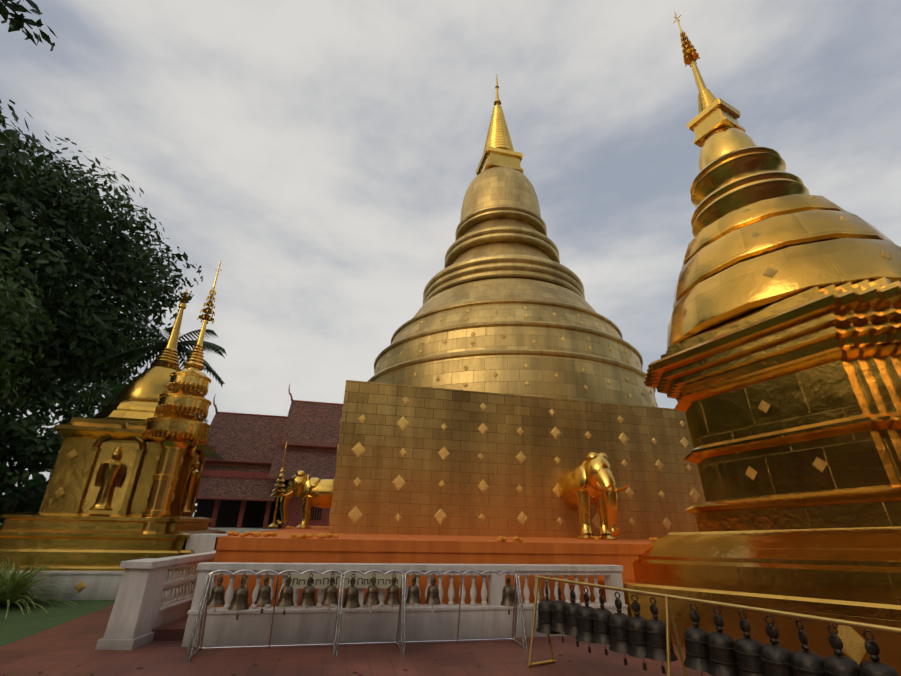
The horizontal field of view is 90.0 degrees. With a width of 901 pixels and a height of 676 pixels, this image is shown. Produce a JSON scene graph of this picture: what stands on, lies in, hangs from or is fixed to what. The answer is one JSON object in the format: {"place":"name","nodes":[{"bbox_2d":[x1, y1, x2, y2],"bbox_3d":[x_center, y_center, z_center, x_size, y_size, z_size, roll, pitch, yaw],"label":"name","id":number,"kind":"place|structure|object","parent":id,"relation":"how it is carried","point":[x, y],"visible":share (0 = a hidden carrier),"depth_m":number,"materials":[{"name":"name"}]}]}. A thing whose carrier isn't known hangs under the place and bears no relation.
{"place":"outdoors","nodes":[
{"label":"outdoors","id":0,"kind":"place"},
{"bbox_2d":[0,0,55,140],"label":"tree leaves","id":1,"kind":"object","parent":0,"point":[16,22],"visible":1,"depth_m":7.05,"materials":[{"name":"green plant"}]},
{"bbox_2d":[0,523,114,646],"bbox_3d":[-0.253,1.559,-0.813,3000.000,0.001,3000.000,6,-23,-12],"label":"ground","id":2,"kind":"structure","parent":0,"point":[16,624],"depth_m":8.52,"materials":[{"name":"green plant"}]},
{"bbox_2d":[0,243,59,411],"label":"tree","id":3,"kind":"object","parent":2,"relation":"on","point":[17,303],"visible":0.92,"depth_m":15.40,"materials":[{"name":"green plant"}]},
{"bbox_2d":[0,416,63,527],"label":"tree","id":4,"kind":"object","parent":2,"relation":"on","point":[26,448],"visible":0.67,"depth_m":15.22,"materials":[{"name":"green plant"}]},
{"bbox_2d":[0,556,100,618],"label":"spiky shrub","id":5,"kind":"object","parent":2,"relation":"on","point":[13,587],"visible":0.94,"depth_m":9.26,"materials":[{"name":"green plant"}]},
{"bbox_2d":[0,309,136,443],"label":"tree","id":6,"kind":"object","parent":2,"relation":"on","point":[80,396],"visible":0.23,"depth_m":37.69,"materials":[{"name":"green plant"}]},
{"bbox_2d":[0,571,188,600],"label":"low wall","id":7,"kind":"structure","parent":2,"relation":"on","point":[102,585],"depth_m":10.21,"materials":[{"name":"paint"}]},
{"bbox_2d":[74,581,85,592],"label":"white wall ornaments","id":8,"kind":"object","parent":7,"relation":"attached to","point":[81,585],"depth_m":10.18,"materials":[{"name":"gold metal"}]},
{"bbox_2d":[0,445,198,526],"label":"hedge belt","id":9,"kind":"object","parent":2,"relation":"on","point":[38,477],"depth_m":60.29,"materials":[{"name":"green plant"}]},
{"bbox_2d":[0,99,202,431],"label":"tree","id":10,"kind":"object","parent":2,"relation":"on","point":[58,272],"visible":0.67,"depth_m":20.80,"materials":[{"name":"green plant"}]},
{"bbox_2d":[0,290,225,570],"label":"chedi","id":11,"kind":"structure","parent":2,"relation":"on","point":[92,518],"depth_m":12.18,"materials":[{"name":"gold metal"}]},
{"bbox_2d":[54,449,202,504],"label":"diamond ornaments","id":12,"kind":"object","parent":11,"relation":"attached to","point":[60,492],"visible":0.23,"depth_m":12.32,"materials":[{"name":"gold metal"}]},
{"bbox_2d":[142,261,221,530],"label":"spire","id":13,"kind":"structure","parent":11,"relation":"on","point":[182,406],"depth_m":12.68,"materials":[{"name":"gold metal"}]},
{"bbox_2d":[44,374,208,450],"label":"tree","id":14,"kind":"object","parent":2,"relation":"on","point":[103,401],"visible":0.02,"depth_m":47.62,"materials":[{"name":"green plant"}]},
{"bbox_2d":[92,320,226,386],"bbox_3d":[-13.393,4.389,19.606,5.250,10.008,4.939,-8,-24,21],"label":"palm","id":15,"kind":"object","parent":2,"relation":"on","point":[158,344],"visible":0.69,"depth_m":20.89,"materials":[{"name":"green plant"}]},
{"bbox_2d":[195,382,342,533],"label":"temple building","id":16,"kind":"structure","parent":2,"relation":"on","point":[238,482],"depth_m":40.33,"materials":[{"name":"tile"}]},
{"bbox_2d":[267,442,286,527],"bbox_3d":[-7.552,6.436,19.968,0.680,3.660,0.680,6,-23,-12],"label":"ceremonial umbrella","id":17,"kind":"object","parent":2,"relation":"on","point":[279,489],"visible":1,"depth_m":19.71,"materials":[{"name":"gold metal"}]},
{"bbox_2d":[212,526,655,606],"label":"stupa base platform","id":18,"kind":"structure","parent":2,"relation":"on","point":[283,546],"depth_m":8.60,"materials":[{"name":"orange painted plaster"}]},
{"bbox_2d":[272,471,333,528],"bbox_3d":[-6.246,7.447,20.779,3.777,2.472,1.288,6,-23,-12],"label":"elephant","id":19,"kind":"object","parent":18,"relation":"on","point":[315,492],"visible":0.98,"depth_m":20.45},
{"bbox_2d":[227,526,658,541],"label":"marigold garlands","id":20,"kind":"object","parent":18,"relation":"on","point":[317,535],"visible":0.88,"depth_m":8.33,"materials":[{"name":"orange plant"}]},
{"bbox_2d":[328,74,705,538],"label":"chedi","id":21,"kind":"structure","parent":18,"relation":"on","point":[502,256],"depth_m":16.18,"materials":[{"name":"gold metal"}]},
{"bbox_2d":[329,307,699,528],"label":"diamond ornaments","id":22,"kind":"object","parent":21,"relation":"attached to","point":[355,514],"visible":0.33,"depth_m":14.90},
{"bbox_2d":[558,452,628,539],"bbox_3d":[4.285,4.945,14.121,1.288,2.472,3.777,6,-23,-12],"label":"elephant statue","id":23,"kind":"object","parent":18,"relation":"on","point":[586,484],"visible":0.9,"depth_m":13.48,"materials":[{"name":"gold metal"}]},
{"bbox_2d":[598,11,900,675],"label":"chedi","id":24,"kind":"structure","parent":2,"relation":"on","point":[804,342],"depth_m":8.45,"materials":[{"name":"gold metal"}]},
{"bbox_2d":[681,195,891,664],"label":"diamond ornaments","id":25,"kind":"object","parent":24,"relation":"attached to","point":[853,641],"visible":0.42,"depth_m":7.87,"materials":[{"name":"gold metal"}]},
{"bbox_2d":[0,605,711,675],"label":"terrace floor","id":26,"kind":"structure","parent":0,"point":[66,648],"depth_m":6.22,"materials":[{"name":"ceramic"}]},
{"bbox_2d":[95,533,227,649],"bbox_3d":[-5.806,5.058,9.745,1.197,1.360,7.038,6,-23,-12],"label":"balustrade post","id":27,"kind":"object","parent":26,"relation":"on","point":[132,622],"visible":0.71,"depth_m":6.79,"materials":[{"name":"white paint"}]},
{"bbox_2d":[152,615,187,640],"bbox_3d":[-4.673,5.005,7.970,0.720,0.150,2.200,6,-23,-12],"label":"walkway step","id":28,"kind":"object","parent":26,"relation":"on","point":[173,630],"visible":0.21,"depth_m":7.02,"materials":[{"name":"ceramic"}]},
{"bbox_2d":[156,551,215,626],"bbox_3d":[-4.843,4.655,8.402,0.340,1.120,2.486,2,-23,-2],"label":"balustrade","id":29,"kind":"object","parent":28,"relation":"on","point":[175,604],"visible":0.52,"depth_m":7.91,"materials":[{"name":"white paint"}]},
{"bbox_2d":[2,652,570,675],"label":"fallen leaves","id":30,"kind":"object","parent":26,"relation":"on","point":[279,659],"visible":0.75,"depth_m":5.68,"materials":[{"name":"brown plant"}]},
{"bbox_2d":[185,569,527,661],"bbox_3d":[-1.210,4.151,6.898,4.844,1.072,0.573,6,-23,-12],"label":"bell rack","id":31,"kind":"object","parent":26,"relation":"on","point":[510,597],"visible":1,"depth_m":6.81,"materials":[{"name":"silver metal"}]},
{"bbox_2d":[181,562,627,646],"bbox_3d":[-0.380,4.495,7.726,7.440,1.100,0.340,6,-23,-12],"label":"balustrade","id":32,"kind":"object","parent":26,"relation":"on","point":[296,624],"visible":0.62,"depth_m":7.41,"materials":[{"name":"white paint"}]},
{"bbox_2d":[288,574,401,587],"bbox_3d":[-1.687,3.980,7.371,1.900,0.200,0.033,6,-23,-12],"label":"sign board","id":33,"kind":"object","parent":32,"relation":"attached to","point":[323,581],"visible":0.75,"depth_m":7.36,"materials":[{"name":"beige"}]},
{"bbox_2d":[527,575,900,675],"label":"bell rack","id":34,"kind":"object","parent":26,"relation":"on","point":[719,652],"visible":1,"depth_m":4.58,"materials":[{"name":"metal"}]},
{"bbox_2d":[0,0,900,515],"label":"sky","id":35,"kind":"structure","parent":0,"point":[327,153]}
]}

